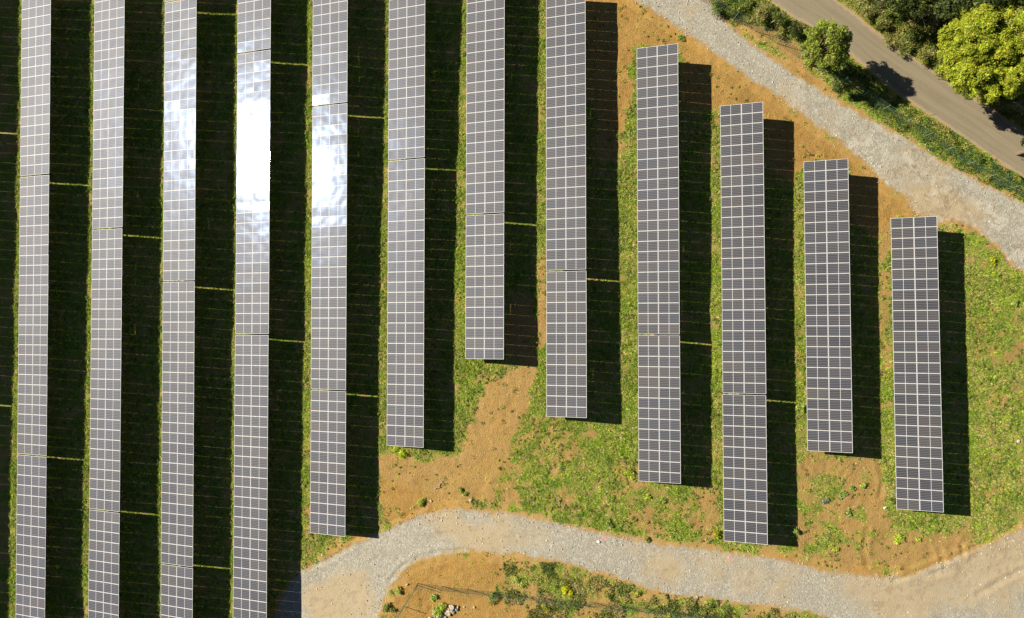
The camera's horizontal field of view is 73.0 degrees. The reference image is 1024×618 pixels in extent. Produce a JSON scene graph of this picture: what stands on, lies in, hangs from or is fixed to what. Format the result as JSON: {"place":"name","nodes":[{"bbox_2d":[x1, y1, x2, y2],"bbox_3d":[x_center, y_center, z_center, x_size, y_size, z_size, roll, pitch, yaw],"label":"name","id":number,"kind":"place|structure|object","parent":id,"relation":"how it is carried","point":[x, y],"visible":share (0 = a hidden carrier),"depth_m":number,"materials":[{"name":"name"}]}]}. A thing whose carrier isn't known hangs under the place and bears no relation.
{"place":"outdoors","nodes":[
{"label":"outdoors","id":0,"kind":"place"},
{"bbox_2d":[0,0,1023,617],"bbox_3d":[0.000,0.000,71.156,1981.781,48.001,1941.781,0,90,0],"label":"ground","id":1,"kind":"structure","parent":0,"point":[702,92],"depth_m":70.56,"materials":[{"name":"brown soil"}]},
{"bbox_2d":[16,455,52,617],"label":"solar table","id":2,"kind":"object","parent":1,"relation":"on","point":[31,561],"visible":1,"depth_m":70.62,"materials":[{"name":"metal"}]},
{"bbox_2d":[17,175,55,455],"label":"solar table","id":3,"kind":"object","parent":1,"relation":"on","point":[33,346],"visible":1,"depth_m":70.93,"materials":[{"name":"glass"}]},
{"bbox_2d":[20,0,57,175],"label":"solar table","id":4,"kind":"object","parent":1,"relation":"on","point":[36,47],"visible":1,"depth_m":71.25,"materials":[{"name":"glass"}]},
{"bbox_2d":[88,510,124,617],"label":"solar table","id":5,"kind":"object","parent":1,"relation":"on","point":[104,556],"visible":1,"depth_m":70.09,"materials":[{"name":"metal"}]},
{"bbox_2d":[89,228,126,511],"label":"solar table","id":6,"kind":"object","parent":1,"relation":"on","point":[106,321],"visible":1,"depth_m":70.40,"materials":[{"name":"glass"}]},
{"bbox_2d":[92,0,128,228],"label":"solar table","id":7,"kind":"object","parent":1,"relation":"on","point":[109,55],"visible":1,"depth_m":70.84,"materials":[{"name":"glass"}]},
{"bbox_2d":[161,564,195,617],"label":"solar table","id":8,"kind":"object","parent":1,"relation":"on","point":[177,602],"visible":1,"depth_m":69.70,"materials":[{"name":"metal"}]},
{"bbox_2d":[161,282,196,566],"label":"solar table","id":9,"kind":"object","parent":1,"relation":"on","point":[178,421],"visible":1,"depth_m":69.91,"materials":[{"name":"glass"}]},
{"bbox_2d":[163,0,199,280],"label":"solar table","id":10,"kind":"object","parent":1,"relation":"on","point":[180,78],"visible":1,"depth_m":70.28,"materials":[{"name":"glass"}]},
{"bbox_2d":[233,335,268,617],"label":"solar table","id":11,"kind":"object","parent":1,"relation":"on","point":[250,562],"visible":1,"depth_m":69.48,"materials":[{"name":"metal"}]},
{"bbox_2d":[235,50,270,333],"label":"solar table","id":12,"kind":"object","parent":1,"relation":"on","point":[252,267],"visible":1,"depth_m":69.92,"materials":[{"name":"glass"}]},
{"bbox_2d":[237,0,271,52],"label":"solar table","id":13,"kind":"object","parent":1,"relation":"on","point":[254,26],"visible":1,"depth_m":70.23,"materials":[{"name":"metal"}]},
{"bbox_2d":[310,390,345,536],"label":"solar table","id":14,"kind":"object","parent":1,"relation":"on","point":[331,465],"visible":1,"depth_m":68.91,"materials":[{"name":"glass"}]},
{"bbox_2d":[311,103,346,389],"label":"solar table","id":15,"kind":"object","parent":1,"relation":"on","point":[328,323],"visible":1,"depth_m":69.34,"materials":[{"name":"glass"}]},
{"bbox_2d":[312,0,347,105],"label":"solar table","id":16,"kind":"object","parent":1,"relation":"on","point":[330,34],"visible":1,"depth_m":69.72,"materials":[{"name":"metal"}]},
{"bbox_2d":[382,602,394,612],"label":"weed","id":17,"kind":"object","parent":1,"relation":"on","point":[385,607],"visible":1,"depth_m":69.57,"materials":[{"name":"green plant"}]},
{"bbox_2d":[395,586,401,594],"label":"weed","id":18,"kind":"object","parent":1,"relation":"on","point":[398,591],"visible":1,"depth_m":69.65,"materials":[{"name":"green plant"}]},
{"bbox_2d":[393,446,406,458],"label":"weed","id":19,"kind":"object","parent":1,"relation":"on","point":[402,453],"visible":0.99,"depth_m":69.86,"materials":[{"name":"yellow plant"}]},
{"bbox_2d":[387,158,424,447],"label":"solar table","id":20,"kind":"object","parent":1,"relation":"on","point":[405,294],"visible":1,"depth_m":68.83,"materials":[{"name":"glass"}]},
{"bbox_2d":[388,0,424,159],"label":"solar table","id":21,"kind":"object","parent":1,"relation":"on","point":[406,28],"visible":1,"depth_m":69.41,"materials":[{"name":"glass"}]},
{"bbox_2d":[396,585,416,617],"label":"fence","id":22,"kind":"object","parent":1,"relation":"on","point":[403,607],"visible":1,"depth_m":68.80,"materials":[{"name":"grey metal"}]},
{"bbox_2d":[417,498,423,506],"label":"weed","id":23,"kind":"object","parent":1,"relation":"on","point":[419,504],"visible":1,"depth_m":69.61,"materials":[{"name":"green plant"}]},
{"bbox_2d":[430,594,437,601],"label":"weed","id":24,"kind":"object","parent":1,"relation":"on","point":[434,597],"visible":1,"depth_m":69.45,"materials":[{"name":"green plant"}]},
{"bbox_2d":[432,602,446,617],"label":"weed","id":25,"kind":"object","parent":1,"relation":"on","point":[439,610],"visible":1,"depth_m":69.33,"materials":[{"name":"green plant"}]},
{"bbox_2d":[458,487,467,495],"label":"weed","id":26,"kind":"object","parent":1,"relation":"on","point":[464,493],"visible":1,"depth_m":69.42,"materials":[{"name":"green plant"}]},
{"bbox_2d":[465,214,503,358],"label":"solar table","id":27,"kind":"object","parent":1,"relation":"on","point":[485,288],"visible":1,"depth_m":68.24,"materials":[{"name":"glass"}]},
{"bbox_2d":[466,0,504,213],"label":"solar table","id":28,"kind":"object","parent":1,"relation":"on","point":[487,86],"visible":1,"depth_m":68.94,"materials":[{"name":"glass"}]},
{"bbox_2d":[488,591,500,605],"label":"weed","id":29,"kind":"object","parent":1,"relation":"on","point":[494,596],"visible":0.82,"depth_m":69.08,"materials":[{"name":"green plant"}]},
{"bbox_2d":[5,0,1023,617],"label":"grass","id":30,"kind":"structure","parent":1,"relation":"on","point":[717,436],"depth_m":70.47,"materials":[{"name":"green plant"}]},
{"bbox_2d":[510,575,528,588],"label":"weed","id":31,"kind":"object","parent":1,"relation":"on","point":[519,583],"visible":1,"depth_m":69.13,"materials":[{"name":"green plant"}]},
{"bbox_2d":[46,0,1023,617],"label":"loose stones","id":32,"kind":"object","parent":1,"relation":"on","point":[718,382],"visible":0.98,"depth_m":69.56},
{"bbox_2d":[541,601,550,612],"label":"flowering bush","id":33,"kind":"object","parent":1,"relation":"on","point":[543,605],"visible":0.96,"depth_m":68.90,"materials":[{"name":"green plant"}]},
{"bbox_2d":[546,0,585,269],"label":"solar table","id":34,"kind":"object","parent":1,"relation":"on","point":[565,76],"visible":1,"depth_m":68.59,"materials":[{"name":"glass"}]},
{"bbox_2d":[546,271,586,417],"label":"solar table","id":35,"kind":"object","parent":1,"relation":"on","point":[563,315],"visible":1,"depth_m":67.75,"materials":[{"name":"glass"}]},
{"bbox_2d":[415,583,717,617],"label":"fence","id":36,"kind":"object","parent":1,"relation":"on","point":[557,602],"visible":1,"depth_m":68.33,"materials":[{"name":"grey metal"}]},
{"bbox_2d":[560,585,573,595],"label":"flowering bush","id":37,"kind":"object","parent":1,"relation":"on","point":[566,589],"visible":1,"depth_m":68.78,"materials":[{"name":"yellow plant"}]},
{"bbox_2d":[606,518,612,528],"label":"weed","id":38,"kind":"object","parent":1,"relation":"on","point":[608,523],"visible":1,"depth_m":68.92,"materials":[{"name":"green plant"}]},
{"bbox_2d":[623,469,634,480],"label":"weed","id":39,"kind":"object","parent":1,"relation":"on","point":[630,472],"visible":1,"depth_m":69.06,"materials":[{"name":"green plant"}]},
{"bbox_2d":[637,43,679,333],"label":"solar table","id":40,"kind":"object","parent":1,"relation":"on","point":[660,79],"visible":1,"depth_m":68.17,"materials":[{"name":"glass"}]},
{"bbox_2d":[638,336,680,483],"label":"solar table","id":41,"kind":"object","parent":1,"relation":"on","point":[657,407],"visible":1,"depth_m":67.53,"materials":[{"name":"glass"}]},
{"bbox_2d":[658,497,665,503],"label":"weed","id":42,"kind":"object","parent":1,"relation":"on","point":[662,500],"visible":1,"depth_m":69.07,"materials":[{"name":"green plant"}]},
{"bbox_2d":[503,561,825,617],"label":"undergrowth","id":43,"kind":"object","parent":1,"relation":"on","point":[580,597],"visible":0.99,"depth_m":68.92,"materials":[{"name":"green plant"}]},
{"bbox_2d":[677,34,684,41],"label":"weed","id":44,"kind":"object","parent":1,"relation":"on","point":[680,37],"visible":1,"depth_m":70.70,"materials":[{"name":"green plant"}]},
{"bbox_2d":[709,0,724,16],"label":"shrub","id":45,"kind":"object","parent":1,"relation":"on","point":[716,8],"visible":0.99,"depth_m":70.14,"materials":[{"name":"green plant"}]},
{"bbox_2d":[713,529,720,538],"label":"flowering bush","id":46,"kind":"object","parent":1,"relation":"on","point":[716,533],"visible":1,"depth_m":68.89,"materials":[{"name":"yellow plant"}]},
{"bbox_2d":[725,2,737,15],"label":"shrub","id":47,"kind":"object","parent":1,"relation":"on","point":[732,10],"visible":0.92,"depth_m":70.34,"materials":[{"name":"green plant"}]},
{"bbox_2d":[720,102,765,393],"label":"solar table","id":48,"kind":"object","parent":1,"relation":"on","point":[744,250],"visible":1,"depth_m":67.97,"materials":[{"name":"glass"}]},
{"bbox_2d":[736,0,753,12],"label":"shrub","id":49,"kind":"object","parent":1,"relation":"on","point":[747,5],"visible":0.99,"depth_m":70.17,"materials":[{"name":"green plant"}]},
{"bbox_2d":[723,394,767,544],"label":"solar table","id":50,"kind":"object","parent":1,"relation":"on","point":[744,467],"visible":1,"depth_m":67.22,"materials":[{"name":"glass"}]},
{"bbox_2d":[752,1,771,23],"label":"shrub","id":51,"kind":"object","parent":1,"relation":"on","point":[760,14],"visible":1,"depth_m":69.89,"materials":[{"name":"green plant"}]},
{"bbox_2d":[713,0,830,52],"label":"undergrowth","id":52,"kind":"object","parent":1,"relation":"on","point":[770,17],"visible":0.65,"depth_m":70.80,"materials":[{"name":"green plant"}]},
{"bbox_2d":[772,10,786,25],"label":"shrub","id":53,"kind":"object","parent":1,"relation":"on","point":[779,21],"visible":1,"depth_m":69.71,"materials":[{"name":"green plant"}]},
{"bbox_2d":[775,26,784,37],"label":"shrub","id":54,"kind":"object","parent":1,"relation":"on","point":[780,33],"visible":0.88,"depth_m":70.34,"materials":[{"name":"green plant"}]},
{"bbox_2d":[787,19,800,37],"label":"shrub","id":55,"kind":"object","parent":1,"relation":"on","point":[794,32],"visible":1,"depth_m":70.01,"materials":[{"name":"green plant"}]},
{"bbox_2d":[790,527,798,534],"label":"weed","id":56,"kind":"object","parent":1,"relation":"on","point":[794,531],"visible":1,"depth_m":68.78,"materials":[{"name":"green plant"}]},
{"bbox_2d":[795,405,804,412],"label":"weed","id":57,"kind":"object","parent":1,"relation":"on","point":[801,408],"visible":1,"depth_m":69.29,"materials":[{"name":"green plant"}]},
{"bbox_2d":[799,18,852,74],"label":"tree","id":58,"kind":"object","parent":1,"relation":"on","point":[839,49],"visible":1,"depth_m":65.20,"materials":[{"name":"green plant"}]},
{"bbox_2d":[804,159,852,452],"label":"solar table","id":59,"kind":"object","parent":1,"relation":"on","point":[828,330],"visible":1,"depth_m":67.65,"materials":[{"name":"glass"}]},
{"bbox_2d":[828,545,838,551],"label":"weed","id":60,"kind":"object","parent":1,"relation":"on","point":[836,548],"visible":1,"depth_m":68.90,"materials":[{"name":"green plant"}]},
{"bbox_2d":[831,81,839,91],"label":"shrub","id":61,"kind":"object","parent":1,"relation":"on","point":[835,87],"visible":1,"depth_m":70.37,"materials":[{"name":"green plant"}]},
{"bbox_2d":[837,490,847,499],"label":"weed","id":62,"kind":"object","parent":1,"relation":"on","point":[843,492],"visible":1,"depth_m":69.15,"materials":[{"name":"green plant"}]},
{"bbox_2d":[841,59,854,75],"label":"shrub","id":63,"kind":"object","parent":1,"relation":"on","point":[847,66],"visible":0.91,"depth_m":70.13,"materials":[{"name":"green plant"}]},
{"bbox_2d":[845,509,850,516],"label":"weed","id":64,"kind":"object","parent":1,"relation":"on","point":[848,512],"visible":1,"depth_m":69.10,"materials":[{"name":"green plant"}]},
{"bbox_2d":[854,69,870,83],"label":"shrub","id":65,"kind":"object","parent":1,"relation":"on","point":[863,74],"visible":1,"depth_m":70.24,"materials":[{"name":"green plant"}]},
{"bbox_2d":[703,0,1023,192],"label":"grass verge","id":66,"kind":"structure","parent":1,"relation":"on","point":[874,99],"depth_m":69.96,"materials":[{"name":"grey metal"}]},
{"bbox_2d":[860,4,876,19],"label":"shrub","id":67,"kind":"object","parent":1,"relation":"on","point":[868,8],"visible":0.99,"depth_m":70.33,"materials":[{"name":"green plant"}]},
{"bbox_2d":[874,16,890,29],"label":"shrub","id":68,"kind":"object","parent":1,"relation":"on","point":[882,22],"visible":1,"depth_m":70.29,"materials":[{"name":"green plant"}]},
{"bbox_2d":[883,35,898,48],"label":"shrub","id":69,"kind":"object","parent":1,"relation":"on","point":[891,42],"visible":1,"depth_m":70.42,"materials":[{"name":"green plant"}]},
{"bbox_2d":[884,4,900,16],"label":"shrub","id":70,"kind":"object","parent":1,"relation":"on","point":[889,11],"visible":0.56,"depth_m":70.32,"materials":[{"name":"green plant"}]},
{"bbox_2d":[894,534,904,544],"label":"weed","id":71,"kind":"object","parent":1,"relation":"on","point":[900,539],"visible":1,"depth_m":69.02,"materials":[{"name":"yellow plant"}]},
{"bbox_2d":[875,0,927,17],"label":"tree","id":72,"kind":"object","parent":1,"relation":"on","point":[903,4],"visible":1,"depth_m":66.42,"materials":[{"name":"green plant"}]},
{"bbox_2d":[897,38,912,57],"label":"shrub","id":73,"kind":"object","parent":1,"relation":"on","point":[906,46],"visible":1,"depth_m":70.40,"materials":[{"name":"green plant"}]},
{"bbox_2d":[905,26,924,40],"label":"shrub","id":74,"kind":"object","parent":1,"relation":"on","point":[916,33],"visible":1,"depth_m":70.11,"materials":[{"name":"green plant"}]},
{"bbox_2d":[888,216,943,511],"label":"solar table","id":75,"kind":"object","parent":1,"relation":"on","point":[917,331],"visible":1,"depth_m":67.45,"materials":[{"name":"glass"}]},
{"bbox_2d":[916,48,929,65],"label":"shrub","id":76,"kind":"object","parent":1,"relation":"on","point":[922,58],"visible":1,"depth_m":70.36,"materials":[{"name":"green plant"}]},
{"bbox_2d":[828,60,1023,201],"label":"undergrowth","id":77,"kind":"object","parent":1,"relation":"on","point":[974,152],"visible":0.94,"depth_m":70.59,"materials":[{"name":"green plant"}]},
{"bbox_2d":[843,0,1023,129],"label":"undergrowth","id":78,"kind":"object","parent":1,"relation":"on","point":[931,41],"visible":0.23,"depth_m":70.90,"materials":[{"name":"green plant"}]},
{"bbox_2d":[932,63,943,76],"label":"shrub","id":79,"kind":"object","parent":1,"relation":"on","point":[939,64],"visible":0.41,"depth_m":70.47,"materials":[{"name":"green plant"}]},
{"bbox_2d":[917,0,977,21],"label":"tree","id":80,"kind":"object","parent":1,"relation":"on","point":[945,4],"visible":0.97,"depth_m":65.04,"materials":[{"name":"green plant"}]},
{"bbox_2d":[960,86,968,97],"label":"shrub","id":81,"kind":"object","parent":1,"relation":"on","point":[964,92],"visible":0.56,"depth_m":70.65,"materials":[{"name":"green plant"}]},
{"bbox_2d":[936,0,1023,103],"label":"tree","id":82,"kind":"object","parent":1,"relation":"on","point":[976,41],"visible":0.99,"depth_m":63.78,"materials":[{"name":"green plant"}]},
{"bbox_2d":[975,93,986,105],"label":"shrub","id":83,"kind":"object","parent":1,"relation":"on","point":[978,98],"visible":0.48,"depth_m":70.71,"materials":[{"name":"green plant"}]},
{"bbox_2d":[950,0,1023,17],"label":"tree","id":84,"kind":"object","parent":1,"relation":"on","point":[998,3],"visible":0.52,"depth_m":63.73,"materials":[{"name":"green plant"}]},
{"bbox_2d":[988,256,996,265],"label":"weed","id":85,"kind":"object","parent":1,"relation":"on","point":[993,260],"visible":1,"depth_m":70.36,"materials":[{"name":"yellow plant"}]},
{"bbox_2d":[1001,2,1023,37],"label":"tree","id":86,"kind":"object","parent":1,"relation":"on","point":[1005,21],"visible":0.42,"depth_m":63.59,"materials":[{"name":"green plant"}]},
{"bbox_2d":[1011,298,1017,306],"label":"weed","id":87,"kind":"object","parent":1,"relation":"on","point":[1014,303],"visible":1,"depth_m":70.21,"materials":[{"name":"green plant"}]},
{"bbox_2d":[1015,138,1023,159],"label":"tree","id":88,"kind":"object","parent":1,"relation":"on","point":[1019,152],"visible":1,"depth_m":70.18,"materials":[{"name":"brown plant"}]},
{"bbox_2d":[267,498,1023,617],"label":"gravel track","id":89,"kind":"structure","parent":0,"point":[873,598],"depth_m":69.23,"materials":[{"name":"grey gravel"}]},
{"bbox_2d":[619,0,1023,286],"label":"gravel track","id":90,"kind":"structure","parent":0,"point":[911,164],"depth_m":70.74,"materials":[{"name":"grey gravel"}]},
{"bbox_2d":[766,0,1023,179],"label":"road","id":91,"kind":"structure","parent":0,"point":[913,82],"depth_m":71.08,"materials":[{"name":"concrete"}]}
]}

